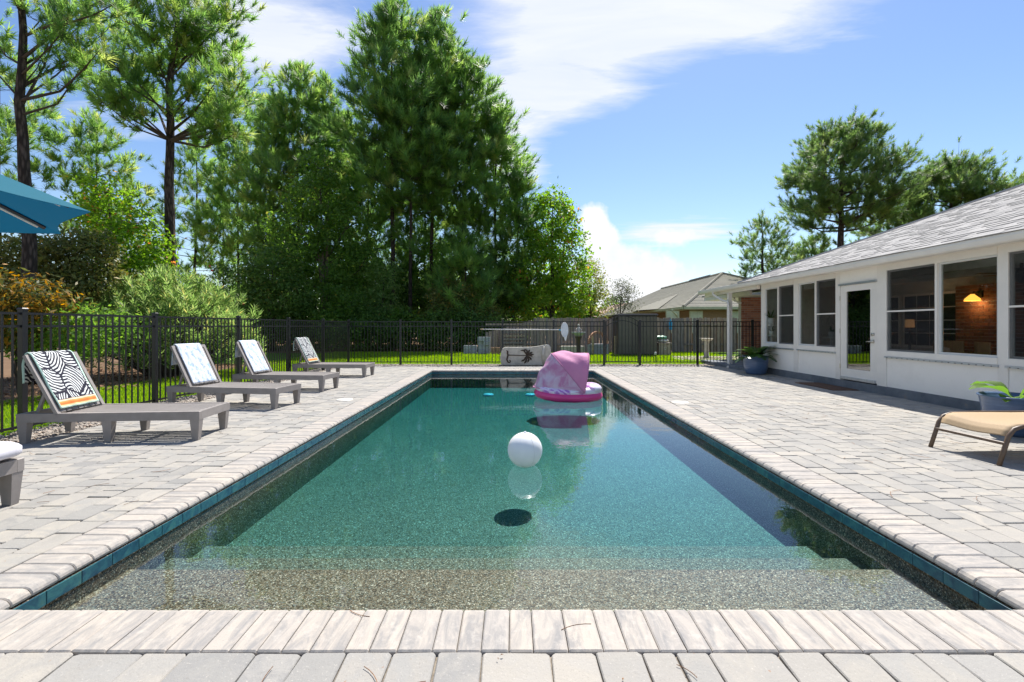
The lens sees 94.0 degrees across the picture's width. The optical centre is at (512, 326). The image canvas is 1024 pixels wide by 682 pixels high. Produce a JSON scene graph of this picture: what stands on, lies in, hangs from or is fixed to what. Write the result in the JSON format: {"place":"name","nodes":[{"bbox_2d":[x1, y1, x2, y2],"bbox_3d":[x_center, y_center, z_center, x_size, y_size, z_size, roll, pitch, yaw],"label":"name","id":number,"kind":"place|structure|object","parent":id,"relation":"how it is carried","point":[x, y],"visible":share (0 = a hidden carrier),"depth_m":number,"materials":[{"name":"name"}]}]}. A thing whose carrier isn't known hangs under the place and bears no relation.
{"place":"outdoors","nodes":[
{"label":"outdoors","id":0,"kind":"place"},
{"bbox_2d":[0,364,313,435],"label":"grass","id":1,"kind":"structure","parent":0,"point":[36,403],"depth_m":9.09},
{"bbox_2d":[219,237,321,351],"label":"leafy tree","id":2,"kind":"object","parent":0,"point":[278,286],"visible":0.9,"depth_m":24.85,"materials":[{"name":"green plant"}]},
{"bbox_2d":[233,218,343,291],"bbox_3d":[-15.717,-3.130,33.752,7.787,8.965,5.306,0,0,0],"label":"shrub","id":3,"kind":"object","parent":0,"point":[259,237],"visible":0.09,"depth_m":32.98,"materials":[{"name":"green plant"}]},
{"bbox_2d":[1,352,737,434],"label":"lawn","id":4,"kind":"structure","parent":0,"point":[733,354],"depth_m":17.50,"materials":[{"name":"plant"}]},
{"bbox_2d":[3,296,150,360],"bbox_3d":[-8.588,0.391,9.158,3.133,1.925,1.819,0,0,0],"label":"shrub","id":5,"kind":"object","parent":4,"relation":"on","point":[72,336],"visible":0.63,"depth_m":9.01,"materials":[{"name":"green plant"}]},
{"bbox_2d":[70,264,266,377],"bbox_3d":[-9.226,-0.172,12.986,4.826,3.076,3.639,0,0,0],"label":"oleander shrub","id":6,"kind":"object","parent":4,"relation":"on","point":[161,294],"visible":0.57,"depth_m":12.35,"materials":[{"name":"green plant"}]},
{"bbox_2d":[268,351,733,363],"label":"grass","id":7,"kind":"structure","parent":4,"relation":"on","point":[382,355],"depth_m":19.21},
{"bbox_2d":[501,330,525,350],"bbox_3d":[0.037,0.740,23.650,1.222,1.120,0.100,0,0,0],"label":"bin","id":8,"kind":"object","parent":4,"relation":"on","point":[524,338],"visible":0.67,"depth_m":23.60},
{"bbox_2d":[572,324,584,352],"bbox_3d":[2.903,0.600,21.000,0.640,1.400,0.640,0,0,0],"label":"fountain","id":9,"kind":"object","parent":4,"relation":"on","point":[577,335],"visible":0.73,"depth_m":20.91,"materials":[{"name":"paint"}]},
{"bbox_2d":[587,331,607,353],"bbox_3d":[3.993,0.764,22.450,0.906,1.072,0.700,0,0,0],"label":"clay oven","id":10,"kind":"object","parent":4,"relation":"on","point":[588,343],"visible":0.57,"depth_m":22.16,"materials":[{"name":"paint"}]},
{"bbox_2d":[486,317,737,351],"bbox_3d":[5.578,0.426,23.996,13.856,1.749,0.208,0,0,0],"label":"timber fence","id":11,"kind":"object","parent":4,"relation":"on","point":[585,337],"visible":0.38,"depth_m":23.91,"materials":[{"name":"wood"}]},
{"bbox_2d":[612,314,657,354],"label":"storage shed","id":12,"kind":"structure","parent":4,"relation":"on","point":[646,317],"depth_m":21.47,"materials":[{"name":"plastic"}]},
{"bbox_2d":[657,342,671,354],"bbox_3d":[6.899,1.020,21.849,0.588,0.560,0.542,0,0,0],"label":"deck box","id":13,"kind":"object","parent":4,"relation":"on","point":[666,348],"visible":0.82,"depth_m":21.60,"materials":[{"name":"beige plastic"}]},
{"bbox_2d":[3,333,737,400],"bbox_3d":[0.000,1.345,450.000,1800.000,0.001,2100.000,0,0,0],"label":"ground","id":14,"kind":"structure","parent":0,"point":[6,366],"depth_m":16.36,"materials":[{"name":"plant"}]},
{"bbox_2d":[0,41,72,257],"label":"pine tree","id":15,"kind":"object","parent":14,"relation":"on","point":[6,114],"visible":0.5,"depth_m":29.58,"materials":[{"name":"green plant"}]},
{"bbox_2d":[0,263,91,389],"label":"orange shrub","id":16,"kind":"object","parent":14,"relation":"on","point":[13,298],"visible":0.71,"depth_m":8.79,"materials":[{"name":"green plant"}]},
{"bbox_2d":[0,219,147,350],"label":"magnolia tree","id":17,"kind":"object","parent":14,"relation":"on","point":[69,268],"visible":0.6,"depth_m":12.12,"materials":[{"name":"green plant"}]},
{"bbox_2d":[0,0,151,384],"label":"pine tree","id":18,"kind":"object","parent":14,"relation":"on","point":[56,24],"visible":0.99,"depth_m":10.90,"materials":[{"name":"green plant"}]},
{"bbox_2d":[30,105,159,309],"bbox_3d":[-28.717,-6.873,33.059,6.900,16.451,7.838,0,0,0],"label":"pine tree","id":19,"kind":"object","parent":14,"relation":"on","point":[95,125],"visible":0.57,"depth_m":32.09,"materials":[{"name":"green plant"}]},
{"bbox_2d":[58,169,189,371],"bbox_3d":[-11.519,-1.657,14.275,3.578,6.035,2.461,0,0,0],"label":"leafy tree","id":20,"kind":"object","parent":14,"relation":"on","point":[139,255],"visible":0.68,"depth_m":14.02,"materials":[{"name":"green plant"}]},
{"bbox_2d":[3,362,273,405],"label":"leaf litter","id":21,"kind":"object","parent":14,"relation":"on","point":[36,392],"visible":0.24,"depth_m":11.76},
{"bbox_2d":[64,0,278,342],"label":"pine tree","id":22,"kind":"object","parent":14,"relation":"on","point":[184,45],"visible":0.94,"depth_m":14.44,"materials":[{"name":"green plant"}]},
{"bbox_2d":[144,123,236,337],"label":"pine tree","id":23,"kind":"object","parent":14,"relation":"on","point":[194,153],"visible":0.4,"depth_m":38.39,"materials":[{"name":"green plant"}]},
{"bbox_2d":[188,158,252,289],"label":"pine tree","id":24,"kind":"object","parent":14,"relation":"on","point":[210,261],"visible":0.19,"depth_m":40.04,"materials":[{"name":"green plant"}]},
{"bbox_2d":[179,121,278,308],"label":"pine tree","id":25,"kind":"object","parent":14,"relation":"on","point":[219,230],"visible":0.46,"depth_m":36.27,"materials":[{"name":"green plant"}]},
{"bbox_2d":[192,260,280,331],"bbox_3d":[-18.018,-1.547,31.643,7.187,5.805,5.191,0,0,-24],"label":"shrub","id":26,"kind":"object","parent":14,"relation":"on","point":[224,268],"visible":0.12,"depth_m":30.71,"materials":[{"name":"green plant"}]},
{"bbox_2d":[205,93,305,303],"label":"pine tree","id":27,"kind":"object","parent":14,"relation":"on","point":[222,168],"visible":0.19,"depth_m":34.77,"materials":[{"name":"green plant"}]},
{"bbox_2d":[221,88,307,339],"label":"pine tree","id":28,"kind":"object","parent":14,"relation":"on","point":[251,181],"visible":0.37,"depth_m":33.01,"materials":[{"name":"green plant"}]},
{"bbox_2d":[238,304,300,349],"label":"shrub","id":29,"kind":"object","parent":14,"relation":"on","point":[270,331],"visible":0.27,"depth_m":25.40,"materials":[{"name":"green plant"}]},
{"bbox_2d":[226,58,347,336],"bbox_3d":[-15.319,-8.900,33.289,7.451,20.513,7.810,0,0,44],"label":"pine tree","id":30,"kind":"object","parent":14,"relation":"on","point":[292,130],"visible":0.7,"depth_m":32.69,"materials":[{"name":"green plant"}]},
{"bbox_2d":[268,310,334,350],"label":"shrub","id":31,"kind":"object","parent":14,"relation":"on","point":[302,331],"visible":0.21,"depth_m":25.64,"materials":[{"name":"green plant"}]},
{"bbox_2d":[3,254,601,339],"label":"distant wood","id":32,"kind":"object","parent":14,"relation":"on","point":[586,315],"visible":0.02,"depth_m":47.48,"materials":[{"name":"green plant"}]},
{"bbox_2d":[281,67,360,227],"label":"pine tree","id":33,"kind":"object","parent":14,"relation":"on","point":[331,95],"visible":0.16,"depth_m":34.30,"materials":[{"name":"green plant"}]},
{"bbox_2d":[255,144,389,348],"bbox_3d":[-10.941,-4.602,27.918,7.580,11.927,5.184,0,0,0],"label":"leafy tree","id":34,"kind":"object","parent":14,"relation":"on","point":[317,243],"visible":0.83,"depth_m":27.20,"materials":[{"name":"green plant"}]},
{"bbox_2d":[0,364,672,444],"bbox_3d":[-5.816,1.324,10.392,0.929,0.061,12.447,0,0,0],"label":"gravel","id":35,"kind":"structure","parent":14,"relation":"on","point":[50,430],"depth_m":6.24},
{"bbox_2d":[0,308,349,434],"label":"metal fence","id":36,"kind":"object","parent":35,"relation":"on","point":[22,325],"visible":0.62,"depth_m":7.73,"materials":[{"name":"metal"}]},
{"bbox_2d":[639,320,760,364],"bbox_3d":[6.594,0.562,16.250,4.585,1.575,0.076,0,0,0],"label":"metal fence","id":37,"kind":"object","parent":35,"relation":"on","point":[697,326],"visible":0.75,"depth_m":16.24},
{"bbox_2d":[605,316,639,362],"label":"garden gate","id":38,"kind":"structure","parent":37,"relation":"attached to","point":[638,329],"depth_m":16.24,"materials":[{"name":"black metal"}]},
{"bbox_2d":[295,111,388,292],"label":"pine tree","id":39,"kind":"object","parent":14,"relation":"on","point":[343,146],"visible":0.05,"depth_m":35.67,"materials":[{"name":"green plant"}]},
{"bbox_2d":[310,305,378,351],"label":"shrub","id":40,"kind":"object","parent":14,"relation":"on","point":[358,335],"visible":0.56,"depth_m":25.04,"materials":[{"name":"green plant"}]},
{"bbox_2d":[311,139,423,343],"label":"pine tree","id":41,"kind":"object","parent":14,"relation":"on","point":[382,218],"visible":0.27,"depth_m":33.61,"materials":[{"name":"green plant"}]},
{"bbox_2d":[342,253,410,329],"bbox_3d":[-7.875,-1.415,27.536,4.047,5.540,3.636,0,0,0],"label":"shrub","id":42,"kind":"object","parent":14,"relation":"on","point":[382,289],"visible":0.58,"depth_m":27.21,"materials":[{"name":"green plant"}]},
{"bbox_2d":[345,299,416,350],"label":"shrub","id":43,"kind":"object","parent":14,"relation":"on","point":[382,336],"visible":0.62,"depth_m":25.41,"materials":[{"name":"green plant"}]},
{"bbox_2d":[305,0,468,304],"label":"pine tree","id":44,"kind":"object","parent":14,"relation":"on","point":[387,48],"visible":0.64,"depth_m":29.20,"materials":[{"name":"green plant"}]},
{"bbox_2d":[364,256,443,322],"bbox_3d":[-7.032,-1.711,32.651,7.232,6.131,5.235,0,0,0],"label":"shrub","id":45,"kind":"object","parent":14,"relation":"on","point":[420,303],"visible":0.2,"depth_m":31.60,"materials":[{"name":"green plant"}]},
{"bbox_2d":[340,60,469,346],"bbox_3d":[-6.614,-7.291,29.340,7.782,17.289,7.830,0,0,-10],"label":"pine tree","id":46,"kind":"object","parent":14,"relation":"on","point":[400,194],"visible":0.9,"depth_m":28.13,"materials":[{"name":"green plant"}]},
{"bbox_2d":[379,302,448,350],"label":"shrub","id":47,"kind":"object","parent":14,"relation":"on","point":[413,331],"visible":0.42,"depth_m":25.79,"materials":[{"name":"green plant"}]},
{"bbox_2d":[369,179,461,343],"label":"pine tree","id":48,"kind":"object","parent":14,"relation":"on","point":[403,243],"visible":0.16,"depth_m":33.54,"materials":[{"name":"green plant"}]},
{"bbox_2d":[386,233,460,316],"bbox_3d":[-5.599,-2.472,33.195,7.811,7.659,5.018,0,0,0],"label":"shrub","id":49,"kind":"object","parent":14,"relation":"on","point":[424,259],"visible":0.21,"depth_m":32.10,"materials":[{"name":"green plant"}]},
{"bbox_2d":[367,2,493,308],"bbox_3d":[-5.550,-10.304,32.596,9.104,23.323,8.979,0,0,0],"label":"pine tree","id":50,"kind":"object","parent":14,"relation":"on","point":[445,34],"visible":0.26,"depth_m":30.78,"materials":[{"name":"green plant"}]},
{"bbox_2d":[414,302,488,351],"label":"shrub","id":51,"kind":"object","parent":14,"relation":"on","point":[447,337],"visible":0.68,"depth_m":25.04,"materials":[{"name":"green plant"}]},
{"bbox_2d":[413,271,508,325],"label":"shrub","id":52,"kind":"object","parent":14,"relation":"on","point":[432,295],"visible":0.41,"depth_m":26.70,"materials":[{"name":"green plant"}]},
{"bbox_2d":[389,47,544,318],"bbox_3d":[-3.205,-8.431,31.448,9.318,19.567,9.130,0,0,27],"label":"pine tree","id":53,"kind":"object","parent":14,"relation":"on","point":[460,208],"visible":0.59,"depth_m":29.96,"materials":[{"name":"green plant"}]},
{"bbox_2d":[419,221,514,347],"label":"pine tree","id":54,"kind":"object","parent":14,"relation":"on","point":[486,276],"visible":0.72,"depth_m":27.55,"materials":[{"name":"green plant"}]},
{"bbox_2d":[446,297,513,349],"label":"shrub","id":55,"kind":"object","parent":14,"relation":"on","point":[466,315],"visible":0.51,"depth_m":25.38,"materials":[{"name":"green plant"}]},
{"bbox_2d":[435,93,548,335],"bbox_3d":[-1.298,-6.976,32.078,7.336,16.674,7.486,0,0,28],"label":"pine tree","id":56,"kind":"object","parent":14,"relation":"on","point":[507,146],"visible":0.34,"depth_m":30.63,"materials":[{"name":"green plant"}]},
{"bbox_2d":[460,247,539,346],"bbox_3d":[-1.212,-2.005,30.991,6.138,6.715,4.702,0,0,0],"label":"shrub","id":57,"kind":"object","parent":14,"relation":"on","point":[506,311],"visible":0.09,"depth_m":30.15,"materials":[{"name":"green plant"}]},
{"bbox_2d":[0,366,1023,681],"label":"pool deck","id":58,"kind":"structure","parent":14,"relation":"on","point":[964,490],"depth_m":3.87,"materials":[{"name":"stone"}]},
{"bbox_2d":[0,457,23,505],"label":"sun lounger","id":59,"kind":"object","parent":58,"relation":"on","point":[11,472],"visible":1,"depth_m":3.46,"materials":[{"name":"plastic"}]},
{"bbox_2d":[0,441,21,460],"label":"lounger cushion","id":60,"kind":"object","parent":59,"relation":"on","point":[10,449],"visible":1,"depth_m":3.41,"materials":[{"name":"fabric"}]},
{"bbox_2d":[0,174,89,233],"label":"patio umbrella","id":61,"kind":"object","parent":58,"relation":"on","point":[24,208],"visible":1,"depth_m":3.04,"materials":[{"name":"fabric"}]},
{"bbox_2d":[16,352,229,443],"bbox_3d":[-4.548,0.808,5.689,1.920,0.984,0.690,0,0,-5],"label":"sun lounger","id":62,"kind":"object","parent":58,"relation":"on","point":[108,416],"visible":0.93,"depth_m":5.41,"materials":[{"name":"plastic"}]},
{"bbox_2d":[21,350,98,408],"bbox_3d":[-5.289,0.609,5.604,0.431,0.638,0.563,0,0,-5],"label":"beach towel","id":63,"kind":"object","parent":62,"relation":"on","point":[65,378],"visible":0.97,"depth_m":5.56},
{"bbox_2d":[166,344,300,408],"bbox_3d":[-4.595,0.808,7.922,1.920,0.984,0.690,0,0,8],"label":"sun lounger","id":64,"kind":"object","parent":58,"relation":"on","point":[220,388],"visible":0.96,"depth_m":7.71,"materials":[{"name":"plastic"}]},
{"bbox_2d":[171,343,219,383],"bbox_3d":[-5.303,0.616,8.004,0.498,0.652,0.509,0,0,8],"label":"beach towel","id":65,"kind":"object","parent":64,"relation":"on","point":[196,362],"visible":0.94,"depth_m":7.97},
{"bbox_2d":[232,341,338,391],"bbox_3d":[-4.659,0.808,9.872,1.920,0.984,0.690,0,0,6],"label":"sun lounger","id":66,"kind":"object","parent":58,"relation":"on","point":[293,377],"visible":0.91,"depth_m":9.62,"materials":[{"name":"plastic"}]},
{"bbox_2d":[235,340,269,372],"bbox_3d":[-5.371,0.616,9.925,0.495,0.652,0.506,0,0,6],"label":"beach towel","id":67,"kind":"object","parent":66,"relation":"on","point":[253,353],"visible":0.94,"depth_m":9.88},
{"bbox_2d":[292,338,374,376],"bbox_3d":[-4.668,0.808,12.516,1.920,0.984,0.690,0,0,3],"label":"sun lounger","id":68,"kind":"object","parent":58,"relation":"on","point":[306,365],"visible":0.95,"depth_m":12.21,"materials":[{"name":"plastic"}]},
{"bbox_2d":[293,337,318,361],"bbox_3d":[-5.414,0.609,12.535,0.431,0.638,0.562,0,0,3],"label":"beach towel","id":69,"kind":"object","parent":68,"relation":"on","point":[308,350],"visible":0.94,"depth_m":12.47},
{"bbox_2d":[23,394,983,681],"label":"pine needles","id":70,"kind":"object","parent":58,"relation":"on","point":[563,628],"visible":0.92,"depth_m":3.75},
{"bbox_2d":[734,346,777,374],"bbox_3d":[6.646,0.904,12.994,1.248,0.791,1.284,0,0,0],"label":"fern planter","id":71,"kind":"object","parent":58,"relation":"on","point":[756,361],"visible":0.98,"depth_m":12.77,"materials":[{"name":"blue ceramic"}]},
{"bbox_2d":[795,382,858,390],"bbox_3d":[6.740,1.292,10.300,0.520,0.015,1.300,0,0,0],"label":"door mat","id":72,"kind":"object","parent":58,"relation":"on","point":[827,386],"depth_m":10.18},
{"bbox_2d":[928,411,1023,465],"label":"sling chaise","id":73,"kind":"object","parent":58,"relation":"on","point":[1007,424],"visible":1,"depth_m":4.85,"materials":[{"name":"beige fabric"}]},
{"bbox_2d":[969,381,1023,437],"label":"leafy planter","id":74,"kind":"object","parent":58,"relation":"on","point":[1005,399],"visible":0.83,"depth_m":5.72,"materials":[{"name":"blue ceramic"}]},
{"bbox_2d":[9,372,1015,614],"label":"swimming pool","id":75,"kind":"structure","parent":14,"relation":"in","point":[412,500],"depth_m":4.07,"materials":[{"name":"liquid"}]},
{"bbox_2d":[0,369,1023,655],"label":"pool coping","id":76,"kind":"object","parent":75,"relation":"on","point":[436,633],"visible":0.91,"depth_m":2.09,"materials":[{"name":"stone"}]},
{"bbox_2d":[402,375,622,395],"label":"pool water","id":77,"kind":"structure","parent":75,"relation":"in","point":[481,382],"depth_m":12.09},
{"bbox_2d":[508,431,541,467],"bbox_3d":[0.128,1.262,4.900,0.356,0.369,0.356,0,0,0],"label":"floating ball","id":78,"kind":"object","parent":77,"relation":"on","point":[524,449],"visible":1,"depth_m":4.77,"materials":[{"name":"white plastic"}]},
{"bbox_2d":[533,351,602,402],"bbox_3d":[1.088,0.968,9.450,1.375,0.973,0.950,0,0,0],"label":"baby float","id":79,"kind":"object","parent":77,"relation":"on","point":[562,376],"visible":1,"depth_m":9.09,"materials":[{"name":"pink plastic"}]},
{"bbox_2d":[478,164,548,325],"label":"pine tree","id":80,"kind":"object","parent":14,"relation":"on","point":[510,233],"visible":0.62,"depth_m":30.13,"materials":[{"name":"green plant"}]},
{"bbox_2d":[491,177,600,330],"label":"leafy tree","id":81,"kind":"object","parent":14,"relation":"on","point":[554,290],"visible":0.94,"depth_m":29.71,"materials":[{"name":"green plant"}]},
{"bbox_2d":[572,254,616,318],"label":"leafy tree","id":82,"kind":"object","parent":14,"relation":"on","point":[597,288],"visible":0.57,"depth_m":32.61,"materials":[{"name":"green plant"}]},
{"bbox_2d":[599,276,646,317],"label":"bare tree","id":83,"kind":"object","parent":14,"relation":"on","point":[621,299],"visible":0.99,"depth_m":29.85,"materials":[{"name":"grey plant"}]},
{"bbox_2d":[597,272,760,348],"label":"neighbour house","id":84,"kind":"structure","parent":14,"relation":"on","point":[681,300],"depth_m":31.12,"materials":[{"name":"brick"}]},
{"bbox_2d":[727,209,797,277],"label":"pine tree","id":85,"kind":"object","parent":14,"relation":"on","point":[769,260],"visible":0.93,"depth_m":30.77,"materials":[{"name":"green plant"}]},
{"bbox_2d":[776,232,847,264],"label":"pine tree","id":86,"kind":"object","parent":14,"relation":"on","point":[803,252],"visible":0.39,"depth_m":32.67,"materials":[{"name":"green plant"}]},
{"bbox_2d":[769,104,941,246],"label":"pine tree","id":87,"kind":"object","parent":14,"relation":"on","point":[845,142],"visible":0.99,"depth_m":28.52,"materials":[{"name":"green plant"}]},
{"bbox_2d":[698,183,1023,410],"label":"sunroom house","id":88,"kind":"structure","parent":14,"relation":"on","point":[865,298],"depth_m":9.84,"materials":[{"name":"paint"}]},
{"bbox_2d":[765,287,776,342],"bbox_3d":[7.081,-0.295,13.011,0.038,1.510,0.668,0,0,0],"label":"window","id":89,"kind":"structure","parent":88,"relation":"in","point":[766,289],"depth_m":13.31,"materials":[{"name":"white plastic"}]},
{"bbox_2d":[779,284,793,344],"bbox_3d":[7.072,-0.295,12.296,0.056,1.510,0.675,0,0,0],"label":"window","id":90,"kind":"structure","parent":88,"relation":"in","point":[780,288],"depth_m":12.60,"materials":[{"name":"white plastic"}]},
{"bbox_2d":[799,281,814,345],"bbox_3d":[7.081,-0.295,11.442,0.038,1.510,0.657,0,0,0],"label":"window","id":91,"kind":"structure","parent":88,"relation":"in","point":[800,284],"depth_m":11.74,"materials":[{"name":"white plastic"}]},
{"bbox_2d":[816,278,834,346],"bbox_3d":[7.072,-0.295,10.738,0.056,1.510,0.664,0,0,0],"label":"window","id":92,"kind":"structure","parent":88,"relation":"in","point":[818,314],"depth_m":11.04,"materials":[{"name":"white plastic"}]},
{"bbox_2d":[839,282,876,383],"bbox_3d":[7.040,0.127,9.751,0.110,1.975,1.036,0,0,0],"label":"door","id":93,"kind":"structure","parent":88,"relation":"in","point":[858,330],"depth_m":9.72,"materials":[{"name":"white paint"}]},
{"bbox_2d":[891,295,901,345],"bbox_3d":[10.571,-0.150,13.225,0.054,1.400,0.450,0,0,0],"label":"inner window","id":94,"kind":"structure","parent":88,"relation":"in","point":[896,300],"depth_m":13.11,"materials":[{"name":"glass"}]},
{"bbox_2d":[905,319,914,349],"bbox_3d":[9.900,0.490,11.900,0.240,1.320,0.240,0,0,0],"label":"floor lamp","id":95,"kind":"object","parent":88,"relation":"on","point":[909,322],"visible":0.55,"depth_m":11.87,"materials":[{"name":"brown"}]},
{"bbox_2d":[887,264,934,353],"bbox_3d":[7.072,-0.295,8.471,0.056,1.510,1.037,0,0,0],"label":"window","id":96,"kind":"structure","parent":88,"relation":"in","point":[889,311],"depth_m":8.85,"materials":[{"name":"white plastic"}]},
{"bbox_2d":[903,291,955,347],"bbox_3d":[10.571,-0.150,12.075,0.054,1.400,1.650,0,0,0],"label":"inner window","id":97,"kind":"structure","parent":88,"relation":"in","point":[923,333],"depth_m":12.16,"materials":[{"name":"glass"}]},
{"bbox_2d":[939,254,997,357],"bbox_3d":[7.081,-0.295,7.417,0.038,1.510,0.982,0,0,0],"label":"window","id":98,"kind":"structure","parent":88,"relation":"in","point":[941,264],"depth_m":7.83,"materials":[{"name":"white plastic"}]},
{"bbox_2d":[964,291,983,300],"bbox_3d":[10.182,-0.670,10.550,0.335,0.220,0.286,0,0,0],"label":"wall lamp","id":99,"kind":"object","parent":88,"relation":"attached to","point":[978,296],"visible":1,"depth_m":10.50,"materials":[{"name":"yellow"}]},
{"bbox_2d":[977,263,1023,282],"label":"ceiling fan","id":100,"kind":"object","parent":88,"relation":"hanging from","point":[1019,275],"visible":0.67,"depth_m":8.31,"materials":[{"name":"brown wood"}]},
{"bbox_2d":[1009,250,1023,359],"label":"window","id":101,"kind":"structure","parent":88,"relation":"in","point":[1012,306],"depth_m":6.75,"materials":[{"name":"white plastic"}]},
{"bbox_2d":[847,210,909,242],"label":"pine tree","id":102,"kind":"object","parent":14,"relation":"on","point":[873,230],"visible":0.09,"depth_m":32.66,"materials":[{"name":"green plant"}]},
{"bbox_2d":[875,135,1023,232],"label":"pine tree","id":103,"kind":"object","parent":14,"relation":"on","point":[967,179],"visible":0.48,"depth_m":28.80,"materials":[{"name":"green plant"}]},
{"bbox_2d":[0,0,1023,320],"label":"sky","id":104,"kind":"structure","parent":0,"point":[670,125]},
{"bbox_2d":[375,364,712,366],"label":"gravel","id":105,"kind":"structure","parent":0,"point":[472,365],"depth_m":16.09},
{"bbox_2d":[349,320,604,364],"bbox_3d":[-1.207,0.562,16.250,8.718,1.575,0.076,0,0,0],"label":"metal fence","id":106,"kind":"object","parent":105,"relation":"on","point":[451,326],"visible":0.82,"depth_m":16.24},
{"bbox_2d":[480,322,567,340],"bbox_3d":[0.399,0.178,16.156,2.986,0.641,0.155,0,0,0],"label":"skimmer net","id":107,"kind":"object","parent":106,"relation":"hanging from","point":[564,329],"visible":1,"depth_m":16.15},
{"bbox_2d":[500,345,550,364],"bbox_3d":[0.432,0.957,15.915,1.693,0.686,0.310,0,0,0],"label":"towel","id":108,"kind":"object","parent":105,"relation":"on","point":[536,355],"visible":0.99,"depth_m":15.83,"materials":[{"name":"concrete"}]},
{"bbox_2d":[933,340,963,352],"bbox_3d":[8.120,0.701,8.740,0.513,0.882,0.467,0,0,-19],"label":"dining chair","id":109,"kind":"object","parent":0,"point":[954,346],"visible":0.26,"depth_m":8.58,"materials":[{"name":"brown wood"}]},
{"bbox_2d":[974,342,991,354],"bbox_3d":[7.921,0.701,7.761,0.513,0.882,0.467,0,0,21],"label":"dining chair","id":110,"kind":"object","parent":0,"point":[984,348],"visible":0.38,"depth_m":7.78,"materials":[{"name":"brown wood"}]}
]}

